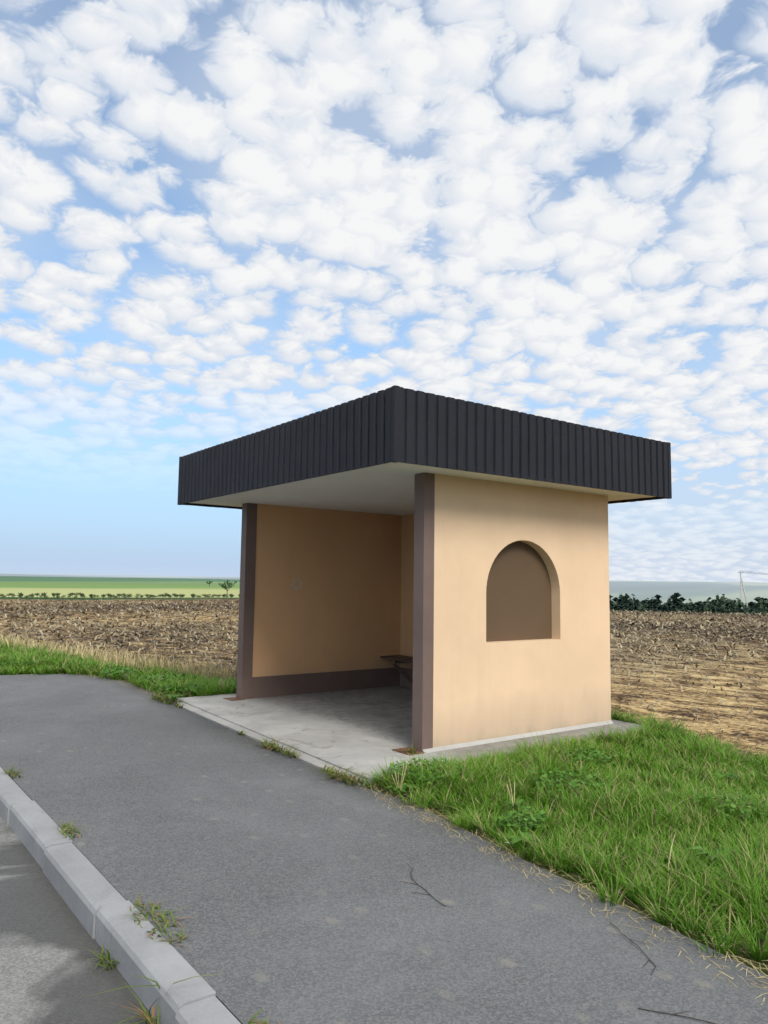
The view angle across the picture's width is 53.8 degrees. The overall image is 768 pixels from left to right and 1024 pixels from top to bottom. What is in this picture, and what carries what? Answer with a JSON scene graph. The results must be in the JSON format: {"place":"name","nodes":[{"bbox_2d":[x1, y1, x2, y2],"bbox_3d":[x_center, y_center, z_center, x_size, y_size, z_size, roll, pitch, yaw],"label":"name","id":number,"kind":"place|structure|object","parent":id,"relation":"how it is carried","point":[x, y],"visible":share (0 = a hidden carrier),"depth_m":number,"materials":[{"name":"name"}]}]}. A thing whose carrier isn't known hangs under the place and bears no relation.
{"place":"outdoors","nodes":[
{"label":"outdoors","id":0,"kind":"place"},
{"bbox_2d":[0,816,155,1023],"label":"road","id":1,"kind":"structure","parent":0,"point":[48,975],"depth_m":3.28,"materials":[{"name":"grey asphalt"}]},
{"bbox_2d":[1,689,432,1023],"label":"weeds","id":2,"kind":"object","parent":1,"relation":"on","point":[350,779],"visible":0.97,"depth_m":3.51,"materials":[{"name":"green plant"}]},
{"bbox_2d":[0,674,767,1023],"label":"pavement","id":3,"kind":"structure","parent":0,"point":[280,878],"depth_m":3.73,"materials":[{"name":"grey asphalt"}]},
{"bbox_2d":[126,578,715,1023],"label":"litter and twigs","id":4,"kind":"object","parent":3,"relation":"on","point":[506,842],"visible":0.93,"depth_m":3.23,"materials":[{"name":"wood"}]},
{"bbox_2d":[165,694,740,861],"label":"broadleaf weeds","id":5,"kind":"object","parent":3,"relation":"on","point":[173,697],"visible":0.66,"depth_m":5.05,"materials":[{"name":"green plant"}]},
{"bbox_2d":[0,573,767,1023],"bbox_3d":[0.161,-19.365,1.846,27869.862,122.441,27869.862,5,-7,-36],"label":"ground","id":6,"kind":"structure","parent":0,"point":[156,585],"depth_m":20.27,"materials":[{"name":"soil"}]},
{"bbox_2d":[0,632,236,679],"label":"dry grass","id":7,"kind":"structure","parent":6,"relation":"on","point":[117,659],"depth_m":13.11,"materials":[{"name":"plant"}]},
{"bbox_2d":[0,767,240,1023],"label":"kerb","id":8,"kind":"structure","parent":6,"relation":"on","point":[97,903],"depth_m":3.40,"materials":[{"name":"concrete"}]},
{"bbox_2d":[218,580,236,590],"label":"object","id":9,"kind":"object","parent":6,"relation":"on","point":[224,586],"visible":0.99,"depth_m":72.15,"materials":[{"name":"green plant"}]},
{"bbox_2d":[0,657,767,833],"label":"clover patches","id":10,"kind":"object","parent":6,"relation":"on","point":[528,823],"visible":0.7,"depth_m":5.63,"materials":[{"name":"green plant"}]},
{"bbox_2d":[0,638,767,962],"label":"verge grass","id":11,"kind":"structure","parent":6,"relation":"on","point":[498,771],"depth_m":5.08,"materials":[{"name":"green plant"}]},
{"bbox_2d":[0,598,767,757],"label":"field straw","id":12,"kind":"object","parent":6,"relation":"on","point":[30,620],"visible":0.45,"depth_m":23.60,"materials":[{"name":"beige plant"}]},
{"bbox_2d":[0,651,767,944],"bbox_3d":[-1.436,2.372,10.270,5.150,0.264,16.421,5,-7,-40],"label":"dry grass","id":13,"kind":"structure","parent":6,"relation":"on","point":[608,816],"depth_m":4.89,"materials":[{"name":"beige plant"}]},
{"bbox_2d":[19,673,767,1004],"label":"dry grass","id":14,"kind":"structure","parent":6,"relation":"on","point":[581,883],"depth_m":3.92,"materials":[{"name":"plant"}]},
{"bbox_2d":[171,686,650,785],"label":"concrete slab","id":15,"kind":"structure","parent":6,"relation":"on","point":[318,731],"depth_m":8.00,"materials":[{"name":"grey concrete"}]},
{"bbox_2d":[177,385,671,755],"bbox_3d":[0.247,0.802,9.158,3.934,3.134,4.714,5,-7,-36],"label":"bus shelter","id":16,"kind":"object","parent":15,"relation":"on","point":[445,559],"visible":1,"depth_m":7.92,"materials":[{"name":"brown paint"}]},
{"bbox_2d":[610,601,627,610],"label":"wood tree","id":17,"kind":"object","parent":6,"relation":"on","point":[614,603],"visible":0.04,"depth_m":142.90,"materials":[{"name":"green plant"}]},
{"bbox_2d":[616,598,624,610],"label":"wood tree","id":18,"kind":"object","parent":6,"relation":"on","point":[620,603],"visible":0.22,"depth_m":138.27,"materials":[{"name":"green plant"}]},
{"bbox_2d":[618,593,630,610],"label":"wood tree","id":19,"kind":"object","parent":6,"relation":"on","point":[621,596],"visible":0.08,"depth_m":150.28,"materials":[{"name":"green plant"}]},
{"bbox_2d":[622,595,629,606],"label":"wood tree","id":20,"kind":"object","parent":6,"relation":"on","point":[626,600],"visible":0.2,"depth_m":149.78,"materials":[{"name":"green plant"}]},
{"bbox_2d":[628,594,636,603],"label":"wood tree","id":21,"kind":"object","parent":6,"relation":"on","point":[632,600],"visible":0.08,"depth_m":166.02,"materials":[{"name":"green plant"}]},
{"bbox_2d":[633,599,640,609],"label":"wood tree","id":22,"kind":"object","parent":6,"relation":"on","point":[637,601],"visible":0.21,"depth_m":140.32,"materials":[{"name":"green plant"}]},
{"bbox_2d":[650,600,659,611],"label":"wood tree","id":23,"kind":"object","parent":6,"relation":"on","point":[654,605],"visible":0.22,"depth_m":135.56,"materials":[{"name":"green plant"}]},
{"bbox_2d":[654,595,662,610],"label":"wood tree","id":24,"kind":"object","parent":6,"relation":"on","point":[659,601],"visible":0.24,"depth_m":149.22,"materials":[{"name":"green plant"}]},
{"bbox_2d":[666,602,672,610],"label":"wood tree","id":25,"kind":"object","parent":6,"relation":"on","point":[669,604],"visible":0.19,"depth_m":142.73,"materials":[{"name":"green plant"}]},
{"bbox_2d":[669,599,678,611],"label":"wood tree","id":26,"kind":"object","parent":6,"relation":"on","point":[674,601],"visible":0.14,"depth_m":133.68,"materials":[{"name":"green plant"}]},
{"bbox_2d":[674,592,682,601],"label":"wood tree","id":27,"kind":"object","parent":6,"relation":"on","point":[677,594],"visible":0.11,"depth_m":182.62,"materials":[{"name":"green plant"}]},
{"bbox_2d":[703,602,713,612],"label":"wood tree","id":28,"kind":"object","parent":6,"relation":"on","point":[706,608],"visible":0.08,"depth_m":124.03,"materials":[{"name":"green plant"}]},
{"bbox_2d":[703,597,715,607],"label":"wood tree","id":29,"kind":"object","parent":6,"relation":"on","point":[708,601],"visible":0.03,"depth_m":165.81,"materials":[{"name":"green plant"}]},
{"bbox_2d":[714,593,725,608],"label":"wood tree","id":30,"kind":"object","parent":6,"relation":"on","point":[722,597],"visible":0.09,"depth_m":161.94,"materials":[{"name":"green plant"}]},
{"bbox_2d":[715,599,734,611],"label":"wood tree","id":31,"kind":"object","parent":6,"relation":"on","point":[728,601],"visible":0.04,"depth_m":155.84,"materials":[{"name":"green plant"}]},
{"bbox_2d":[718,598,742,613],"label":"wood tree","id":32,"kind":"object","parent":6,"relation":"on","point":[733,605],"visible":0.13,"depth_m":129.95,"materials":[{"name":"green plant"}]},
{"bbox_2d":[735,604,745,613],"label":"wood tree","id":33,"kind":"object","parent":6,"relation":"on","point":[738,610],"visible":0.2,"depth_m":120.48,"materials":[{"name":"green plant"}]},
{"bbox_2d":[746,601,755,613],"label":"wood tree","id":34,"kind":"object","parent":6,"relation":"on","point":[751,603],"visible":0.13,"depth_m":129.93,"materials":[{"name":"green plant"}]},
{"bbox_2d":[738,570,764,609],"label":"power pole","id":35,"kind":"object","parent":6,"relation":"on","point":[741,585],"visible":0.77,"depth_m":153.02,"materials":[{"name":"concrete"}]},
{"bbox_2d":[752,605,767,613],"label":"edge tree","id":36,"kind":"object","parent":6,"relation":"on","point":[763,608],"visible":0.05,"depth_m":104.67,"materials":[{"name":"green plant"}]},
{"bbox_2d":[756,597,767,609],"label":"wood tree","id":37,"kind":"object","parent":6,"relation":"on","point":[761,601],"visible":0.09,"depth_m":140.08,"materials":[{"name":"green plant"}]},
{"bbox_2d":[0,0,767,581],"label":"sky","id":38,"kind":"structure","parent":0,"point":[221,221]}
]}

